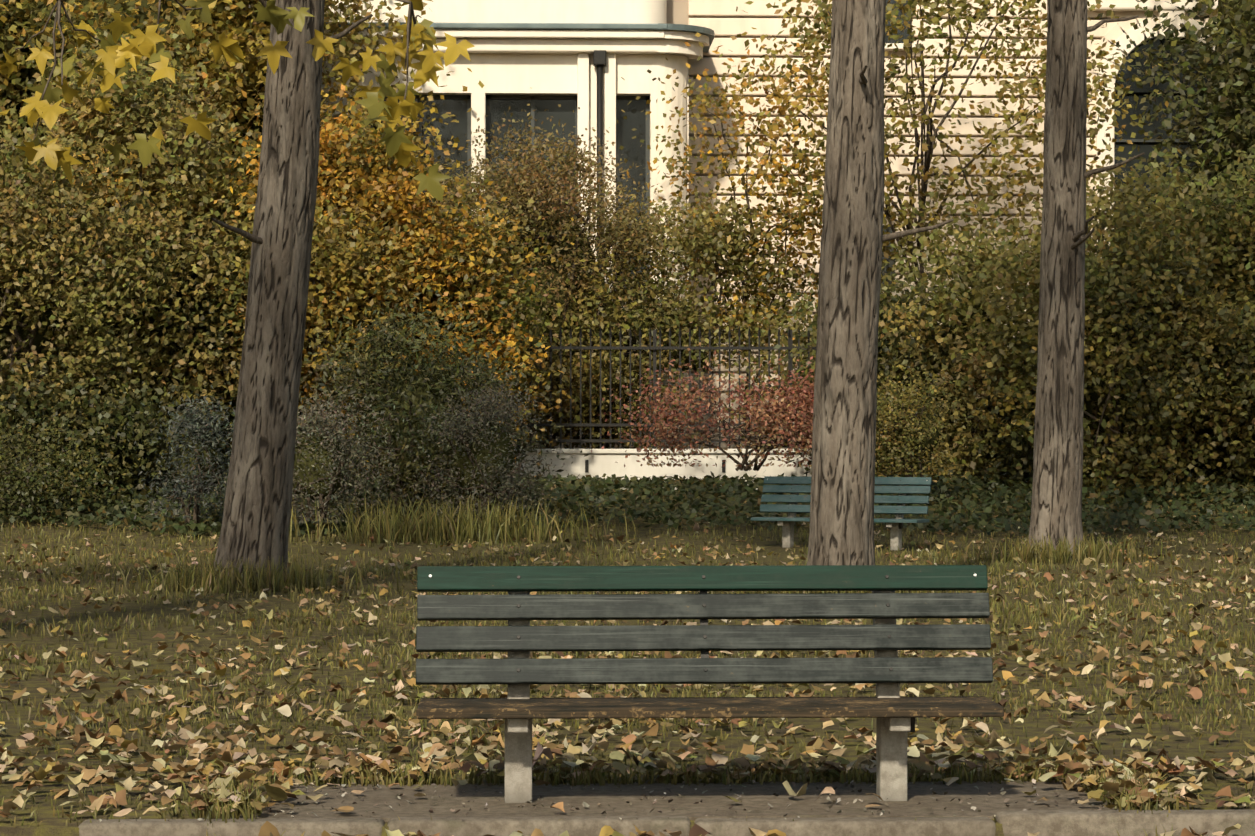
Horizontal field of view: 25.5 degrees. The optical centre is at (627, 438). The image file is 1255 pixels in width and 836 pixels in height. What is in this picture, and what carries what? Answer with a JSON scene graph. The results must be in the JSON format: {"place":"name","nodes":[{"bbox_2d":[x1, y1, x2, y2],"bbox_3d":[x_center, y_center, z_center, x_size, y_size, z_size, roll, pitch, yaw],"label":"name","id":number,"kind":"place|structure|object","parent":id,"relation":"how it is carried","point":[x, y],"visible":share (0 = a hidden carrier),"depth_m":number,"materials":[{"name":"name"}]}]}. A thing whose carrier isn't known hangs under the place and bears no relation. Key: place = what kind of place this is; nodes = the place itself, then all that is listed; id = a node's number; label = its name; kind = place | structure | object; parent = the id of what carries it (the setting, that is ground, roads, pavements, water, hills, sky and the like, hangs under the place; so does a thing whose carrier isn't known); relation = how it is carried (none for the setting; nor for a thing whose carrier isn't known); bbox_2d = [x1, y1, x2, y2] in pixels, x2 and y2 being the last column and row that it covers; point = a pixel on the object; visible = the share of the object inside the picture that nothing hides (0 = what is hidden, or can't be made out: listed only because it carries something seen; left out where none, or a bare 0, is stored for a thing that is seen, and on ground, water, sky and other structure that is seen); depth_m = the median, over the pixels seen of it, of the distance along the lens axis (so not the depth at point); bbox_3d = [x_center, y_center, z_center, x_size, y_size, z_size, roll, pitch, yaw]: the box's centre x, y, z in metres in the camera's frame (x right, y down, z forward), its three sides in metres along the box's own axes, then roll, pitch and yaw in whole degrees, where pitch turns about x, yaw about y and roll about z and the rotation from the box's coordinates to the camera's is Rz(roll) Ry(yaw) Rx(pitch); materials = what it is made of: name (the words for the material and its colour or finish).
{"place":"outdoors","nodes":[
{"label":"outdoors","id":0,"kind":"place"},
{"bbox_2d":[15,0,421,139],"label":"twigs","id":1,"kind":"object","parent":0,"point":[59,3],"visible":0.94,"depth_m":13.62,"materials":[{"name":"brown wood"}]},
{"bbox_2d":[0,489,1254,835],"bbox_3d":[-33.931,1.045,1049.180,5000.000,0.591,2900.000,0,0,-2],"label":"ground","id":2,"kind":"structure","parent":0,"point":[1172,745],"depth_m":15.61,"materials":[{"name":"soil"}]},
{"bbox_2d":[214,0,324,589],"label":"tree","id":3,"kind":"object","parent":2,"relation":"on","point":[256,511],"visible":0.9,"depth_m":23.13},
{"bbox_2d":[0,0,1254,538],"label":"shrubbery","id":4,"kind":"object","parent":2,"relation":"on","point":[1168,254],"depth_m":39.21,"materials":[{"name":"green plant"}]},
{"bbox_2d":[0,0,1254,501],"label":"shrubbery shade","id":5,"kind":"object","parent":2,"relation":"on","point":[316,464],"visible":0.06,"depth_m":38.20,"materials":[{"name":"green plant"}]},
{"bbox_2d":[0,490,1254,835],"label":"fallen leaves","id":6,"kind":"object","parent":2,"relation":"on","point":[276,790],"visible":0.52,"depth_m":11.44,"materials":[{"name":"brown plant"}]},
{"bbox_2d":[49,326,1250,489],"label":"fence","id":7,"kind":"object","parent":2,"relation":"on","point":[600,462],"visible":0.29,"depth_m":41.84,"materials":[{"name":"metal"}]},
{"bbox_2d":[78,809,1254,835],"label":"kerb","id":8,"kind":"structure","parent":2,"relation":"on","point":[1082,823],"depth_m":9.06,"materials":[{"name":"stone"}]},
{"bbox_2d":[230,780,1123,821],"bbox_3d":[0.192,1.308,9.626,3.052,0.122,0.924,0,0,-2],"label":"concrete pad","id":9,"kind":"object","parent":2,"relation":"on","point":[756,798],"visible":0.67,"depth_m":9.56,"materials":[{"name":"grey concrete"}]},
{"bbox_2d":[416,565,1003,802],"bbox_3d":[0.270,0.851,9.596,2.002,0.807,0.558,0,0,-2],"label":"bench","id":10,"kind":"object","parent":9,"relation":"on","point":[885,637],"visible":1,"depth_m":9.65,"materials":[{"name":"green paint"}]},
{"bbox_2d":[209,0,1230,448],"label":"building","id":11,"kind":"structure","parent":2,"relation":"on","point":[569,56],"depth_m":48.89,"materials":[{"name":"paint"}]},
{"bbox_2d":[751,476,931,550],"bbox_3d":[2.386,0.836,30.927,2.002,0.807,0.558,0,0,26],"label":"bench","id":12,"kind":"object","parent":2,"relation":"on","point":[795,498],"visible":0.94,"depth_m":30.83,"materials":[{"name":"teal paint"}]},
{"bbox_2d":[802,0,885,592],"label":"tree","id":13,"kind":"object","parent":2,"relation":"on","point":[841,529],"visible":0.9,"depth_m":21.50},
{"bbox_2d":[1026,0,1086,561],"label":"tree","id":14,"kind":"object","parent":2,"relation":"on","point":[1056,509],"visible":0.96,"depth_m":28.40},
{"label":"plane tree","id":15,"kind":"object","parent":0,"visible":0},
{"bbox_2d":[0,0,474,201],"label":"plane tree leaves","id":16,"kind":"object","parent":15,"relation":"attached to","point":[114,58],"visible":0.98,"depth_m":13.68,"materials":[{"name":"yellow plant"}]},
{"bbox_3d":[-1.779,-9.648,22.771,11.570,7.458,11.078,0,0,-2],"label":"tree","id":17,"kind":"object","parent":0,"visible":0},
{"bbox_2d":[211,0,372,243],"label":"branch stubs","id":18,"kind":"object","parent":17,"relation":"attached to","point":[251,237],"visible":0.62,"depth_m":23.11,"materials":[{"name":"brown plant"}]},
{"bbox_3d":[2.259,-8.628,21.905,11.023,8.533,10.524,0,0,-2],"label":"tree","id":19,"kind":"object","parent":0,"visible":0},
{"bbox_2d":[859,65,953,241],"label":"branch stubs","id":20,"kind":"object","parent":19,"relation":"attached to","point":[894,235],"visible":0.85,"depth_m":21.67,"materials":[{"name":"brown plant"}]},
{"bbox_3d":[4.439,-10.615,28.147,9.539,8.762,11.031,0,0,-2],"label":"tree","id":21,"kind":"object","parent":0,"visible":0},
{"bbox_2d":[1070,16,1144,249],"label":"branch stubs","id":22,"kind":"object","parent":21,"relation":"attached to","point":[1075,238],"visible":0.83,"depth_m":28.38,"materials":[{"name":"brown plant"}]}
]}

